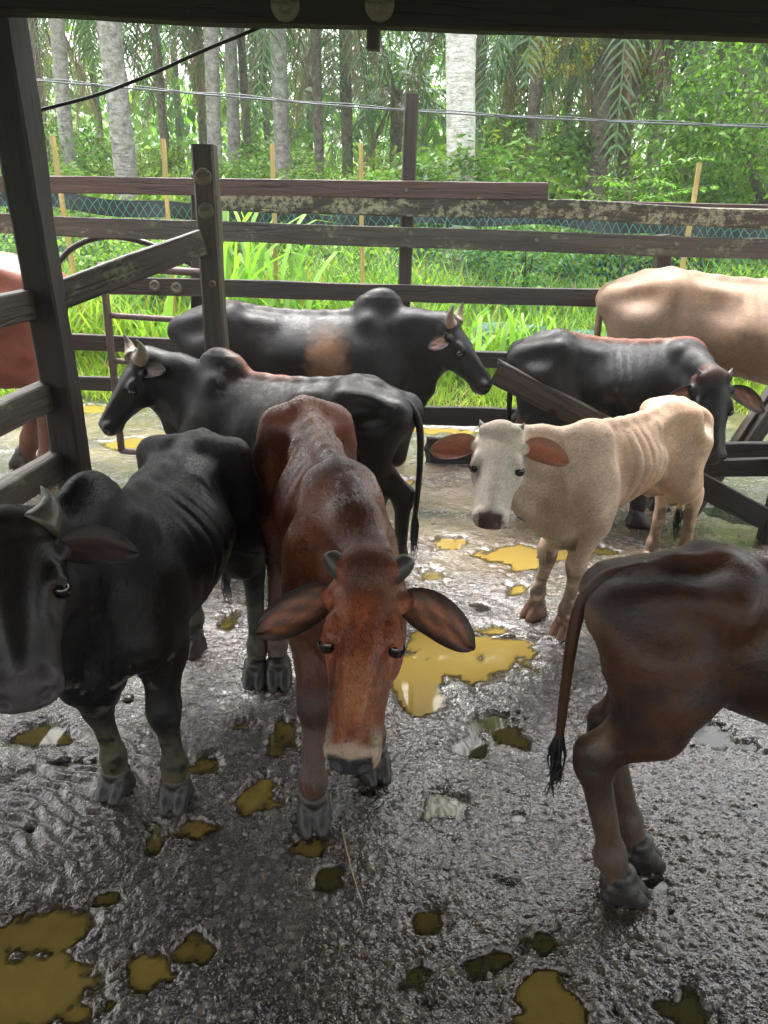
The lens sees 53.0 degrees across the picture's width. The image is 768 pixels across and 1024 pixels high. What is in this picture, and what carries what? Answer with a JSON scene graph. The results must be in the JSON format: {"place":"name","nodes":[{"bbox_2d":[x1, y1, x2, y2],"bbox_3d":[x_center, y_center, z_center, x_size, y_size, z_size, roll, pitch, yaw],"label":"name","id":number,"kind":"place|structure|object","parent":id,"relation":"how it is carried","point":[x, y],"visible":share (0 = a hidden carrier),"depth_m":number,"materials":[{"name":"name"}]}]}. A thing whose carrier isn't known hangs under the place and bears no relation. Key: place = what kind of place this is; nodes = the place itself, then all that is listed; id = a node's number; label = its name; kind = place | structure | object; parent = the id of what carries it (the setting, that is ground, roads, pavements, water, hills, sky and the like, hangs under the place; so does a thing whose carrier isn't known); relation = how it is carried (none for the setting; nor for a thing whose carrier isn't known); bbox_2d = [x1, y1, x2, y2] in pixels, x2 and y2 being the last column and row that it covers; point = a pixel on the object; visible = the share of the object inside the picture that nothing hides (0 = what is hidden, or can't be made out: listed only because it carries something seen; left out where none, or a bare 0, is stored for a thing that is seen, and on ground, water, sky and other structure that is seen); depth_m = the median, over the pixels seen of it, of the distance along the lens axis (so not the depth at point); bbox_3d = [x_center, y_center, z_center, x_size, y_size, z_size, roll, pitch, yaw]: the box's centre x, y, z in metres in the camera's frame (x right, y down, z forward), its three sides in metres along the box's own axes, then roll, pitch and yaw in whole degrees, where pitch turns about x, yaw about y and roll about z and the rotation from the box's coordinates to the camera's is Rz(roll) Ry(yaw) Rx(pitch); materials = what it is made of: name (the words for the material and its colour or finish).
{"place":"outdoors","nodes":[
{"label":"outdoors","id":0,"kind":"place"},
{"bbox_2d":[0,404,757,1023],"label":"water","id":1,"kind":"structure","parent":0,"point":[34,988],"depth_m":2.04,"materials":[{"name":"yellow liquid"}]},
{"bbox_2d":[0,196,761,830],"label":"ground","id":2,"kind":"structure","parent":0,"point":[342,258],"depth_m":10.56,"materials":[{"name":"green plant"}]},
{"bbox_2d":[0,234,61,253],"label":"shrub","id":3,"kind":"object","parent":2,"relation":"on","point":[12,246],"visible":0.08,"depth_m":8.47,"materials":[{"name":"green plant"}]},
{"bbox_2d":[0,159,101,217],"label":"shrub","id":4,"kind":"object","parent":2,"relation":"on","point":[66,172],"visible":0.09,"depth_m":11.47,"materials":[{"name":"green plant"}]},
{"bbox_2d":[0,113,114,175],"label":"shrub","id":5,"kind":"object","parent":2,"relation":"on","point":[83,165],"visible":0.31,"depth_m":14.19,"materials":[{"name":"green plant"}]},
{"bbox_2d":[43,18,74,82],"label":"palm tree","id":6,"kind":"object","parent":2,"relation":"on","point":[70,70],"visible":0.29,"depth_m":14.12,"materials":[{"name":"green plant"}]},
{"bbox_2d":[49,18,76,210],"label":"palm tree","id":7,"kind":"object","parent":2,"relation":"on","point":[59,58],"visible":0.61,"depth_m":13.22,"materials":[{"name":"grey plant"}]},
{"bbox_2d":[39,19,98,119],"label":"palm tree","id":8,"kind":"object","parent":2,"relation":"on","point":[71,64],"visible":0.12,"depth_m":19.59,"materials":[{"name":"green plant"}]},
{"bbox_2d":[49,131,147,197],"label":"shrub","id":9,"kind":"object","parent":2,"relation":"on","point":[109,155],"visible":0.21,"depth_m":17.45,"materials":[{"name":"green plant"}]},
{"bbox_2d":[27,18,180,175],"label":"palm tree","id":10,"kind":"object","parent":2,"relation":"on","point":[37,54],"visible":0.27,"depth_m":16.76,"materials":[{"name":"green plant"}]},
{"bbox_2d":[53,209,159,256],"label":"shrub","id":11,"kind":"object","parent":2,"relation":"on","point":[81,238],"visible":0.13,"depth_m":10.75,"materials":[{"name":"green plant"}]},
{"bbox_2d":[39,19,193,166],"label":"palm tree","id":12,"kind":"object","parent":2,"relation":"on","point":[82,68],"visible":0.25,"depth_m":21.73,"materials":[{"name":"green plant"}]},
{"bbox_2d":[97,21,142,218],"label":"palm tree","id":13,"kind":"object","parent":2,"relation":"on","point":[112,54],"visible":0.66,"depth_m":12.00,"materials":[{"name":"grey plant"}]},
{"bbox_2d":[104,142,191,196],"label":"shrub","id":14,"kind":"object","parent":2,"relation":"on","point":[174,156],"visible":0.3,"depth_m":16.63,"materials":[{"name":"green plant"}]},
{"bbox_2d":[31,18,270,177],"bbox_3d":[-4.686,-10.127,16.586,5.173,7.122,5.152,-2,21,-7],"label":"palm tree","id":15,"kind":"object","parent":2,"relation":"on","point":[160,96],"visible":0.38,"depth_m":16.75,"materials":[{"name":"green plant"}]},
{"bbox_2d":[74,239,242,299],"bbox_3d":[-2.547,-2.870,9.100,1.976,0.785,2.389,4,21,6],"label":"shrub","id":16,"kind":"object","parent":2,"relation":"on","point":[83,266],"visible":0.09,"depth_m":8.59,"materials":[{"name":"green plant"}]},
{"bbox_2d":[133,195,190,219],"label":"shrub","id":17,"kind":"object","parent":2,"relation":"on","point":[161,197],"visible":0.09,"depth_m":11.92,"materials":[{"name":"green plant"}]},
{"bbox_2d":[69,20,257,174],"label":"palm tree","id":18,"kind":"object","parent":2,"relation":"on","point":[176,72],"visible":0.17,"depth_m":22.75,"materials":[{"name":"green plant"}]},
{"bbox_2d":[118,275,234,337],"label":"cane clump","id":19,"kind":"object","parent":2,"relation":"on","point":[168,310],"visible":0.09,"depth_m":7.31,"materials":[{"name":"green plant"}]},
{"bbox_2d":[68,20,310,143],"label":"palm tree","id":20,"kind":"object","parent":2,"relation":"on","point":[202,124],"visible":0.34,"depth_m":18.69,"materials":[{"name":"green plant"}]},
{"bbox_2d":[204,27,222,172],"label":"palm tree","id":21,"kind":"object","parent":2,"relation":"on","point":[212,79],"visible":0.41,"depth_m":13.35,"materials":[{"name":"grey plant"}]},
{"bbox_2d":[168,242,271,278],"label":"shrub","id":22,"kind":"object","parent":2,"relation":"on","point":[267,246],"visible":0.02,"depth_m":8.97,"materials":[{"name":"green plant"}]},
{"bbox_2d":[90,20,392,176],"bbox_3d":[-2.857,-9.769,13.755,6.490,9.392,6.369,-14,26,-35],"label":"palm tree","id":23,"kind":"object","parent":2,"relation":"on","point":[232,87],"visible":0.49,"depth_m":14.40,"materials":[{"name":"grey plant"}]},
{"bbox_2d":[131,25,353,178],"bbox_3d":[-3.462,-10.774,17.487,5.780,7.538,6.132,5,21,11],"label":"palm tree","id":24,"kind":"object","parent":2,"relation":"on","point":[243,75],"visible":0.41,"depth_m":17.60,"materials":[{"name":"green plant"}]},
{"bbox_2d":[156,174,334,307],"bbox_3d":[-1.395,-2.225,7.338,2.072,1.942,2.172,1,21,0],"label":"cane clump","id":25,"kind":"object","parent":2,"relation":"on","point":[245,259],"visible":0.27,"depth_m":7.44,"materials":[{"name":"green plant"}]},
{"bbox_2d":[218,158,276,178],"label":"shrub","id":26,"kind":"object","parent":2,"relation":"on","point":[245,169],"visible":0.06,"depth_m":13.47,"materials":[{"name":"green plant"}]},
{"bbox_2d":[175,146,330,202],"bbox_3d":[-1.967,-4.812,11.782,2.458,1.331,2.367,-4,21,-14],"label":"shrub","id":27,"kind":"object","parent":2,"relation":"on","point":[230,171],"visible":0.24,"depth_m":11.31,"materials":[{"name":"green plant"}]},
{"bbox_2d":[172,25,359,160],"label":"palm tree","id":28,"kind":"object","parent":2,"relation":"on","point":[266,130],"visible":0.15,"depth_m":22.96,"materials":[{"name":"green plant"}]},
{"bbox_2d":[270,29,290,178],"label":"palm tree","id":29,"kind":"object","parent":2,"relation":"on","point":[281,127],"visible":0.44,"depth_m":13.63,"materials":[{"name":"grey plant"}]},
{"bbox_2d":[223,131,341,178],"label":"shrub","id":30,"kind":"object","parent":2,"relation":"on","point":[257,149],"visible":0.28,"depth_m":17.75,"materials":[{"name":"green plant"}]},
{"bbox_2d":[240,244,339,309],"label":"cane clump","id":31,"kind":"object","parent":2,"relation":"on","point":[296,303],"visible":0.23,"depth_m":7.72,"materials":[{"name":"green plant"}]},
{"bbox_2d":[149,24,445,179],"bbox_3d":[-1.505,-8.990,14.430,6.510,7.392,6.297,17,26,37],"label":"palm tree","id":32,"kind":"object","parent":2,"relation":"on","point":[317,121],"visible":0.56,"depth_m":14.94,"materials":[{"name":"green plant"}]},
{"bbox_2d":[220,29,401,174],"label":"palm tree","id":33,"kind":"object","parent":2,"relation":"on","point":[308,93],"visible":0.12,"depth_m":24.17,"materials":[{"name":"green plant"}]},
{"bbox_2d":[181,26,499,178],"bbox_3d":[-0.907,-9.736,16.345,6.476,7.192,6.319,-6,22,-18],"label":"palm tree","id":34,"kind":"object","parent":2,"relation":"on","point":[346,112],"visible":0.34,"depth_m":16.18,"materials":[{"name":"green plant"}]},
{"bbox_2d":[296,245,390,279],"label":"shrub","id":35,"kind":"object","parent":2,"relation":"on","point":[371,255],"visible":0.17,"depth_m":9.40,"materials":[{"name":"green plant"}]},
{"bbox_2d":[288,30,443,170],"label":"palm tree","id":36,"kind":"object","parent":2,"relation":"on","point":[373,124],"visible":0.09,"depth_m":23.16,"materials":[{"name":"green plant"}]},
{"bbox_2d":[290,42,446,179],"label":"palm tree","id":37,"kind":"object","parent":2,"relation":"on","point":[395,132],"visible":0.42,"depth_m":17.22,"materials":[{"name":"green plant"}]},
{"bbox_2d":[0,135,767,332],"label":"netting fence","id":38,"kind":"object","parent":2,"relation":"on","point":[167,209],"visible":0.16,"depth_m":7.81,"materials":[{"name":"fabric"}]},
{"bbox_2d":[0,147,767,326],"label":"undergrowth","id":39,"kind":"object","parent":2,"relation":"on","point":[329,177],"visible":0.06,"depth_m":9.80,"materials":[{"name":"green plant"}]},
{"bbox_2d":[5,237,767,384],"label":"tall grass","id":40,"kind":"structure","parent":2,"relation":"on","point":[119,325],"depth_m":8.23,"materials":[{"name":"green plant"}]},
{"bbox_2d":[347,171,425,226],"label":"shrub","id":41,"kind":"object","parent":2,"relation":"on","point":[357,176],"visible":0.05,"depth_m":11.40,"materials":[{"name":"green plant"}]},
{"bbox_2d":[39,25,767,198],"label":"forest","id":42,"kind":"object","parent":2,"relation":"on","point":[307,140],"visible":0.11,"depth_m":23.62,"materials":[{"name":"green plant"}]},
{"bbox_2d":[364,145,480,180],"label":"shrub","id":43,"kind":"object","parent":2,"relation":"on","point":[376,158],"visible":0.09,"depth_m":13.29,"materials":[{"name":"green plant"}]},
{"bbox_2d":[339,31,526,169],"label":"palm tree","id":44,"kind":"object","parent":2,"relation":"on","point":[429,85],"visible":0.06,"depth_m":21.43,"materials":[{"name":"green plant"}]},
{"bbox_2d":[445,33,475,259],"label":"palm tree","id":45,"kind":"object","parent":2,"relation":"on","point":[460,69],"visible":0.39,"depth_m":10.12,"materials":[{"name":"white plant"}]},
{"bbox_2d":[333,120,594,229],"bbox_3d":[1.163,-4.483,10.921,3.281,1.777,3.159,-15,26,-37],"label":"shrub","id":46,"kind":"object","parent":2,"relation":"on","point":[426,175],"visible":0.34,"depth_m":10.17,"materials":[{"name":"green plant"}]},
{"bbox_2d":[360,31,589,175],"bbox_3d":[1.856,-9.491,15.375,5.229,7.322,5.105,14,24,30],"label":"palm tree","id":47,"kind":"object","parent":2,"relation":"on","point":[428,38],"visible":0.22,"depth_m":15.64,"materials":[{"name":"green plant"}]},
{"bbox_2d":[443,310,509,385],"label":"cane clump","id":48,"kind":"object","parent":2,"relation":"on","point":[478,340],"visible":0.15,"depth_m":7.58,"materials":[{"name":"green plant"}]},
{"bbox_2d":[402,34,613,175],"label":"palm tree","id":49,"kind":"object","parent":2,"relation":"on","point":[492,111],"visible":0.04,"depth_m":21.07,"materials":[{"name":"green plant"}]},
{"bbox_2d":[434,224,595,287],"bbox_3d":[1.628,-2.982,9.145,2.040,1.105,1.964,9,22,19],"label":"shrub","id":50,"kind":"object","parent":2,"relation":"on","point":[564,263],"visible":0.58,"depth_m":8.90,"materials":[{"name":"green plant"}]},
{"bbox_2d":[441,36,593,150],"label":"palm tree","id":51,"kind":"object","parent":2,"relation":"on","point":[544,98],"visible":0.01,"depth_m":25.16,"materials":[{"name":"green plant"}]},
{"bbox_2d":[484,305,557,374],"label":"cane clump","id":52,"kind":"object","parent":2,"relation":"on","point":[509,326],"visible":0.41,"depth_m":7.49,"materials":[{"name":"green plant"}]},
{"bbox_2d":[483,135,558,175],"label":"shrub","id":53,"kind":"object","parent":2,"relation":"on","point":[510,151],"visible":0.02,"depth_m":19.94,"materials":[{"name":"green plant"}]},
{"bbox_2d":[473,322,606,350],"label":"clump","id":54,"kind":"object","parent":2,"relation":"on","point":[485,326],"visible":0.08,"depth_m":7.98,"materials":[{"name":"green plant"}]},
{"bbox_2d":[368,31,728,181],"bbox_3d":[2.790,-7.607,12.455,5.714,6.238,6.079,8,22,18],"label":"palm tree","id":55,"kind":"object","parent":2,"relation":"on","point":[534,88],"visible":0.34,"depth_m":12.71,"materials":[{"name":"green plant"}]},
{"bbox_2d":[475,103,627,198],"bbox_3d":[2.577,-5.942,13.263,3.069,2.078,2.956,19,27,39],"label":"shrub","id":56,"kind":"object","parent":2,"relation":"on","point":[582,151],"visible":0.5,"depth_m":12.65,"materials":[{"name":"green plant"}]},
{"bbox_2d":[426,35,690,198],"bbox_3d":[3.748,-9.828,16.438,6.320,6.992,6.074,-18,28,-41],"label":"palm tree","id":57,"kind":"object","parent":2,"relation":"on","point":[569,103],"visible":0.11,"depth_m":16.97,"materials":[{"name":"green plant"}]},
{"bbox_2d":[512,251,629,279],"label":"shrub","id":58,"kind":"object","parent":2,"relation":"on","point":[599,263],"visible":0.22,"depth_m":10.05,"materials":[{"name":"green plant"}]},
{"bbox_2d":[394,31,766,200],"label":"palm tree","id":59,"kind":"object","parent":2,"relation":"on","point":[607,85],"visible":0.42,"depth_m":12.22,"materials":[{"name":"green plant"}]},
{"bbox_2d":[620,45,662,85],"bbox_3d":[4.111,-7.232,12.445,0.674,0.594,0.965,16,25,34],"label":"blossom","id":60,"kind":"object","parent":59,"relation":"attached to","point":[642,60],"visible":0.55,"depth_m":12.28,"materials":[{"name":"green plant"}]},
{"bbox_2d":[502,224,674,268],"bbox_3d":[2.917,-3.797,10.699,2.624,0.862,2.170,4,21,9],"label":"shrub","id":61,"kind":"object","parent":2,"relation":"on","point":[603,264],"visible":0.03,"depth_m":10.41,"materials":[{"name":"green plant"}]},
{"bbox_2d":[498,38,683,195],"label":"palm tree","id":62,"kind":"object","parent":2,"relation":"on","point":[575,105],"visible":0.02,"depth_m":21.99,"materials":[{"name":"green plant"}]},
{"bbox_2d":[475,35,767,197],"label":"palm tree","id":63,"kind":"object","parent":2,"relation":"on","point":[580,104],"visible":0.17,"depth_m":13.44,"materials":[{"name":"green plant"}]},
{"bbox_2d":[568,165,691,200],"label":"shrub","id":64,"kind":"object","parent":2,"relation":"on","point":[578,196],"visible":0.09,"depth_m":14.57,"materials":[{"name":"green plant"}]},
{"bbox_2d":[514,38,746,163],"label":"palm tree","id":65,"kind":"object","parent":2,"relation":"on","point":[616,97],"visible":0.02,"depth_m":19.54,"materials":[{"name":"green plant"}]},
{"bbox_2d":[499,36,767,197],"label":"palm tree","id":66,"kind":"object","parent":2,"relation":"on","point":[697,45],"visible":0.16,"depth_m":11.68,"materials":[{"name":"green plant"}]},
{"bbox_2d":[518,36,604,81],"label":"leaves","id":67,"kind":"object","parent":66,"relation":"attached to","point":[554,55],"visible":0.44,"depth_m":11.42,"materials":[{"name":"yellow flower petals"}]},
{"bbox_2d":[552,156,717,276],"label":"young tree","id":68,"kind":"object","parent":2,"relation":"on","point":[658,197],"visible":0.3,"depth_m":8.86,"materials":[{"name":"green plant"}]},
{"bbox_2d":[607,153,672,197],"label":"shrub","id":69,"kind":"object","parent":2,"relation":"on","point":[636,166],"visible":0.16,"depth_m":16.40,"materials":[{"name":"green plant"}]},
{"bbox_2d":[573,174,735,263],"bbox_3d":[3.899,-4.029,10.714,2.506,1.265,1.916,5,21,10],"label":"shrub","id":70,"kind":"object","parent":2,"relation":"on","point":[708,197],"visible":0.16,"depth_m":10.29,"materials":[{"name":"green plant"}]},
{"bbox_2d":[546,38,767,186],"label":"palm tree","id":71,"kind":"object","parent":2,"relation":"on","point":[714,86],"visible":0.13,"depth_m":12.87,"materials":[{"name":"green plant"}]},
{"bbox_2d":[574,42,743,162],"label":"palm tree","id":72,"kind":"object","parent":2,"relation":"on","point":[650,112],"visible":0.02,"depth_m":21.89,"materials":[{"name":"green plant"}]},
{"bbox_2d":[644,40,674,193],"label":"palm tree","id":73,"kind":"object","parent":2,"relation":"on","point":[654,115],"visible":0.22,"depth_m":13.89,"materials":[{"name":"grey plant"}]},
{"bbox_2d":[584,40,767,195],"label":"palm tree","id":74,"kind":"object","parent":2,"relation":"on","point":[730,78],"visible":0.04,"depth_m":14.61,"materials":[{"name":"green plant"}]},
{"bbox_2d":[615,40,767,271],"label":"tree","id":75,"kind":"object","parent":2,"relation":"on","point":[747,167],"visible":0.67,"depth_m":9.68,"materials":[{"name":"green plant"}]},
{"bbox_2d":[648,159,767,203],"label":"shrub","id":76,"kind":"object","parent":2,"relation":"on","point":[749,187],"visible":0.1,"depth_m":12.02,"materials":[{"name":"green plant"}]},
{"bbox_2d":[699,258,767,276],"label":"shrub","id":77,"kind":"object","parent":2,"relation":"on","point":[731,262],"visible":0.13,"depth_m":9.23,"materials":[{"name":"green plant"}]},
{"bbox_2d":[721,143,767,202],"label":"shrub","id":78,"kind":"object","parent":2,"relation":"on","point":[766,161],"visible":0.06,"depth_m":14.16,"materials":[{"name":"green plant"}]},
{"bbox_2d":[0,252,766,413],"bbox_3d":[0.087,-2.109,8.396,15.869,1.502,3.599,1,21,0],"label":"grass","id":79,"kind":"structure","parent":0,"point":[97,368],"depth_m":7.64,"materials":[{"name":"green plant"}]},
{"bbox_2d":[0,392,767,1023],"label":"yard ground","id":80,"kind":"structure","parent":0,"point":[720,790],"depth_m":2.16,"materials":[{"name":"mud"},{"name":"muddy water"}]},
{"bbox_2d":[0,252,68,487],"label":"cow","id":81,"kind":"object","parent":80,"relation":"on","point":[18,367],"visible":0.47,"depth_m":4.58},
{"bbox_2d":[71,756,83,764],"bbox_3d":[-0.984,0.798,2.466,0.039,0.023,0.040,1,21,0],"label":"dung","id":82,"kind":"object","parent":80,"relation":"on","point":[77,760],"visible":0.99,"depth_m":2.46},
{"bbox_2d":[0,144,228,504],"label":"side fence","id":83,"kind":"object","parent":80,"relation":"on","point":[203,243],"visible":0.8,"depth_m":3.69,"materials":[{"name":"wood"}]},
{"bbox_2d":[122,693,133,701],"bbox_3d":[-0.932,0.676,2.799,0.042,0.026,0.044,1,21,0],"label":"dung","id":84,"kind":"object","parent":80,"relation":"on","point":[128,697],"visible":1,"depth_m":2.79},
{"bbox_2d":[0,428,266,815],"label":"cow","id":85,"kind":"object","parent":80,"relation":"on","point":[107,584],"visible":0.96,"depth_m":2.01},
{"bbox_2d":[98,262,199,454],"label":"pipe gate","id":86,"kind":"structure","parent":80,"relation":"on","point":[109,316],"depth_m":4.88,"materials":[{"name":"metal"}]},
{"bbox_2d":[98,334,423,558],"bbox_3d":[-0.597,-0.280,3.830,1.675,1.096,0.480,8,22,18],"label":"cow","id":87,"kind":"object","parent":80,"relation":"on","point":[223,391],"visible":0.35,"depth_m":3.62},
{"bbox_2d":[167,287,492,408],"bbox_3d":[-0.333,-0.748,4.817,1.984,1.280,0.604,3,21,4],"label":"cow","id":88,"kind":"object","parent":80,"relation":"on","point":[386,335],"visible":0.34,"depth_m":4.54},
{"bbox_2d":[341,825,363,907],"bbox_3d":[-0.090,0.958,2.096,0.008,0.009,0.290,-4,21,-14],"label":"straw","id":89,"kind":"object","parent":80,"relation":"on","point":[350,863],"visible":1,"depth_m":2.10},
{"bbox_2d":[253,394,475,839],"bbox_3d":[-0.188,0.274,2.443,0.494,1.061,1.767,-4,21,-12],"label":"cow","id":90,"kind":"object","parent":80,"relation":"on","point":[345,604],"visible":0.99,"depth_m":1.95},
{"bbox_2d":[0,93,767,463],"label":"rail fence","id":91,"kind":"object","parent":80,"relation":"on","point":[408,197],"visible":0.56,"depth_m":5.06,"materials":[{"name":"wood"}]},
{"bbox_2d":[60,238,190,266],"bbox_3d":[-1.746,-1.777,5.350,1.124,0.291,0.040,1,21,0],"label":"hose","id":92,"kind":"object","parent":91,"relation":"attached to","point":[67,252],"visible":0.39,"depth_m":5.31,"materials":[{"name":"black rubber"}]},
{"bbox_2d":[0,0,767,489],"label":"cattle shed","id":93,"kind":"structure","parent":80,"relation":"on","point":[24,168],"depth_m":2.93,"materials":[{"name":"wood"}]},
{"bbox_2d":[41,28,259,111],"bbox_3d":[-0.996,-1.907,3.295,1.276,0.446,0.015,1,21,0],"label":"cable","id":94,"kind":"object","parent":93,"relation":"attached to","point":[175,63],"visible":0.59,"depth_m":3.30,"materials":[{"name":"black rubber"}]},
{"bbox_2d":[430,395,713,641],"bbox_3d":[0.938,-0.001,3.396,1.531,0.937,0.448,-11,24,-30],"label":"cow","id":95,"kind":"object","parent":80,"relation":"on","point":[572,488],"visible":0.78,"depth_m":3.12},
{"bbox_2d":[506,328,764,528],"bbox_3d":[1.366,-0.465,4.410,1.378,1.100,0.819,4,21,8],"label":"cow","id":96,"kind":"object","parent":80,"relation":"on","point":[612,377],"visible":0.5,"depth_m":4.22},
{"bbox_2d":[544,538,767,909],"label":"cow","id":97,"kind":"object","parent":80,"relation":"on","point":[679,635],"visible":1,"depth_m":1.71},
{"bbox_2d":[594,266,767,384],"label":"cow","id":98,"kind":"object","parent":80,"relation":"on","point":[724,318],"visible":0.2,"depth_m":4.71},
{"bbox_2d":[680,385,767,543],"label":"collapsed fence","id":99,"kind":"object","parent":80,"relation":"on","point":[746,445],"visible":0.72,"depth_m":4.28,"materials":[{"name":"wood"}]},
{"bbox_2d":[490,358,611,423],"bbox_3d":[0.977,-0.597,4.286,0.860,0.139,0.057,29,27,8],"label":"broken board","id":100,"kind":"object","parent":99,"relation":"part of","point":[517,382],"visible":0.71,"depth_m":4.28,"materials":[{"name":"brown wood"}]},
{"bbox_2d":[40,18,748,189],"label":"sky","id":101,"kind":"structure","parent":0,"point":[127,69],"materials":[{"name":"white"}]},
{"bbox_2d":[36,79,767,127],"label":"cable","id":102,"kind":"object","parent":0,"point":[398,109],"visible":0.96,"depth_m":5.35,"materials":[{"name":"metal"}]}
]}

